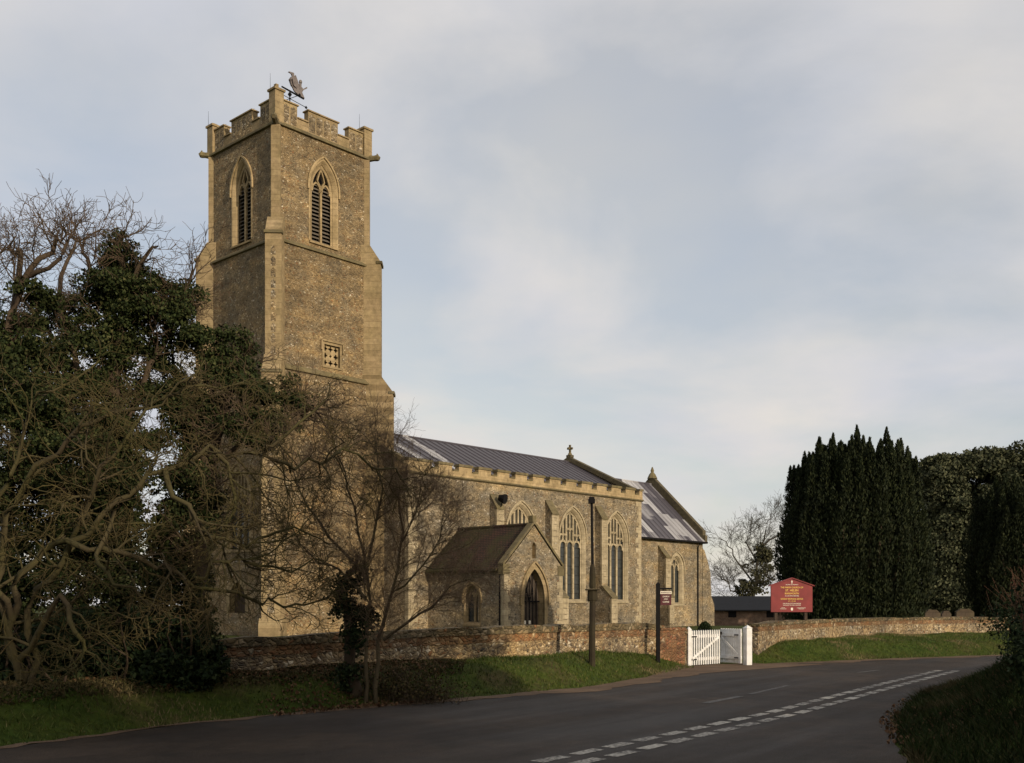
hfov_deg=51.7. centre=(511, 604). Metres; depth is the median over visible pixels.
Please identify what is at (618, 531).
window
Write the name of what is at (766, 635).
boundary wall
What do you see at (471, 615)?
window
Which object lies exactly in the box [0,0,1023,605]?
sky
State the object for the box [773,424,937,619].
yew tree
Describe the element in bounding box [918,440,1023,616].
holm oak
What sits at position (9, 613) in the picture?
bare tree
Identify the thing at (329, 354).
window
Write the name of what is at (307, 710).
leaf litter
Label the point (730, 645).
picket gate
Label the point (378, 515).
young tree
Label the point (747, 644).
gate post
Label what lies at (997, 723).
grass
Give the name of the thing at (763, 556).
bare tree
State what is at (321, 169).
window
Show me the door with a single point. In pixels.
(530, 615)
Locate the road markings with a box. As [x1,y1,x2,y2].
[531,670,956,762]
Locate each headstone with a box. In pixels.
[923,610,940,617]
[941,611,950,616]
[955,609,973,616]
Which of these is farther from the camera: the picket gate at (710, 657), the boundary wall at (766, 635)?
the boundary wall at (766, 635)
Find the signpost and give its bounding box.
[656,582,671,662]
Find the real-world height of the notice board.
2.318 m
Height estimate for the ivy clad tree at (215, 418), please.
6.859 m
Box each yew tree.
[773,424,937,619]
[957,473,1023,616]
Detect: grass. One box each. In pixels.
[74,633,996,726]
[880,656,1023,762]
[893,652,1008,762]
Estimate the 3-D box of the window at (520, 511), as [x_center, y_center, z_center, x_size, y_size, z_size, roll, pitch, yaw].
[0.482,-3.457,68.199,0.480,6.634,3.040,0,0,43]
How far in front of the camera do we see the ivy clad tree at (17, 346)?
16.45 m
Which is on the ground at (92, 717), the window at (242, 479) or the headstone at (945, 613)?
the headstone at (945, 613)
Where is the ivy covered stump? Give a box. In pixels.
[323,556,382,697]
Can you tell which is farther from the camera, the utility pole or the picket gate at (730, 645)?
the picket gate at (730, 645)
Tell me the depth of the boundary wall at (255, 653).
21.07 m
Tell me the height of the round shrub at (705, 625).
0.850 m
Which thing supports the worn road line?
on the road
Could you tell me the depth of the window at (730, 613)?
110.29 m
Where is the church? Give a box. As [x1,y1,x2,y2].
[183,71,714,636]
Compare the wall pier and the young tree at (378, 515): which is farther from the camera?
the wall pier
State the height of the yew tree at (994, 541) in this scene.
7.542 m
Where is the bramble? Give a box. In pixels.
[340,655,504,706]
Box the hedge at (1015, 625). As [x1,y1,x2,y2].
[977,545,1023,694]
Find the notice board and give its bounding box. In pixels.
[768,578,814,620]
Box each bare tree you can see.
[0,305,441,716]
[703,490,784,595]
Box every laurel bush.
[0,602,111,681]
[79,603,231,693]
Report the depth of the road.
13.57 m
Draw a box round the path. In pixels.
[644,663,820,677]
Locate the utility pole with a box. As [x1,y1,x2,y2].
[585,497,598,666]
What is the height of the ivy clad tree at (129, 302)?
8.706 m
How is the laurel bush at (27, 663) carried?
on the ground at (92, 717)
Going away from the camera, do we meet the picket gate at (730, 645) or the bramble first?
the bramble
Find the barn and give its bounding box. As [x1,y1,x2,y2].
[711,596,791,625]
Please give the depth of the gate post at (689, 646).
27.44 m
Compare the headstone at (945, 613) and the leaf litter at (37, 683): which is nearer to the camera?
the leaf litter at (37, 683)
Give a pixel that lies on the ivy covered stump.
(351, 634)
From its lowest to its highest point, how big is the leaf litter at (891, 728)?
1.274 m
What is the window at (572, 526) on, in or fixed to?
in the church
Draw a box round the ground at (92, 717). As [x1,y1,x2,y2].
[0,606,1023,762]
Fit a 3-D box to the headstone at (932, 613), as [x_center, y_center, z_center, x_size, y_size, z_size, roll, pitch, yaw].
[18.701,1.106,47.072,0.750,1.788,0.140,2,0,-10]
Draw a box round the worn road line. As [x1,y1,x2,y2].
[702,670,877,702]
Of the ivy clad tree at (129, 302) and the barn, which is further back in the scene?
the barn
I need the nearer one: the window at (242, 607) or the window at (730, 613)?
the window at (242, 607)
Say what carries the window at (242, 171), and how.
in the church
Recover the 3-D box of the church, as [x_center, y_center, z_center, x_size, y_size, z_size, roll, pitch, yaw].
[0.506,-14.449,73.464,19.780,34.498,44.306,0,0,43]
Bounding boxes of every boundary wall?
[176,622,687,670]
[745,617,1013,654]
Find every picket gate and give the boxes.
[691,630,719,664]
[720,628,741,662]
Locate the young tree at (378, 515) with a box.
[236,373,534,701]
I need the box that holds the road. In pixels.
[0,656,1011,762]
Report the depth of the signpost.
25.96 m
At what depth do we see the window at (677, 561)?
84.81 m
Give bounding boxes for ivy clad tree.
[0,169,179,669]
[0,187,234,634]
[129,320,381,639]
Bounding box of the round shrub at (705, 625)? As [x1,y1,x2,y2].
[695,621,713,641]
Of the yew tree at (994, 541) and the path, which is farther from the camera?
the yew tree at (994, 541)
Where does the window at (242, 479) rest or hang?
in the church
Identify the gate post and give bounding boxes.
[687,627,691,665]
[743,625,751,664]
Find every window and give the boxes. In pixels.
[223,463,252,552]
[226,577,248,613]
[229,155,252,249]
[307,156,339,250]
[320,339,343,370]
[461,582,481,626]
[505,500,533,523]
[559,506,586,602]
[608,510,629,602]
[670,551,684,605]
[728,611,735,616]
[766,611,773,616]
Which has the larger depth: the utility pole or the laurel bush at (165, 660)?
the utility pole
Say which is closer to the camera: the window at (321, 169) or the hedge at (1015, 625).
the hedge at (1015, 625)
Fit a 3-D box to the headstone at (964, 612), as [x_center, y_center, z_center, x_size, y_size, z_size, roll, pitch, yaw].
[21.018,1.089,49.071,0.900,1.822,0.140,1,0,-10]
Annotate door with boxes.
[524,574,539,624]
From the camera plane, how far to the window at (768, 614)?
110.50 m
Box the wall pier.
[660,627,685,663]
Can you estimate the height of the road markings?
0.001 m
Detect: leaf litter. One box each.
[0,658,466,704]
[73,658,449,715]
[879,664,1021,743]

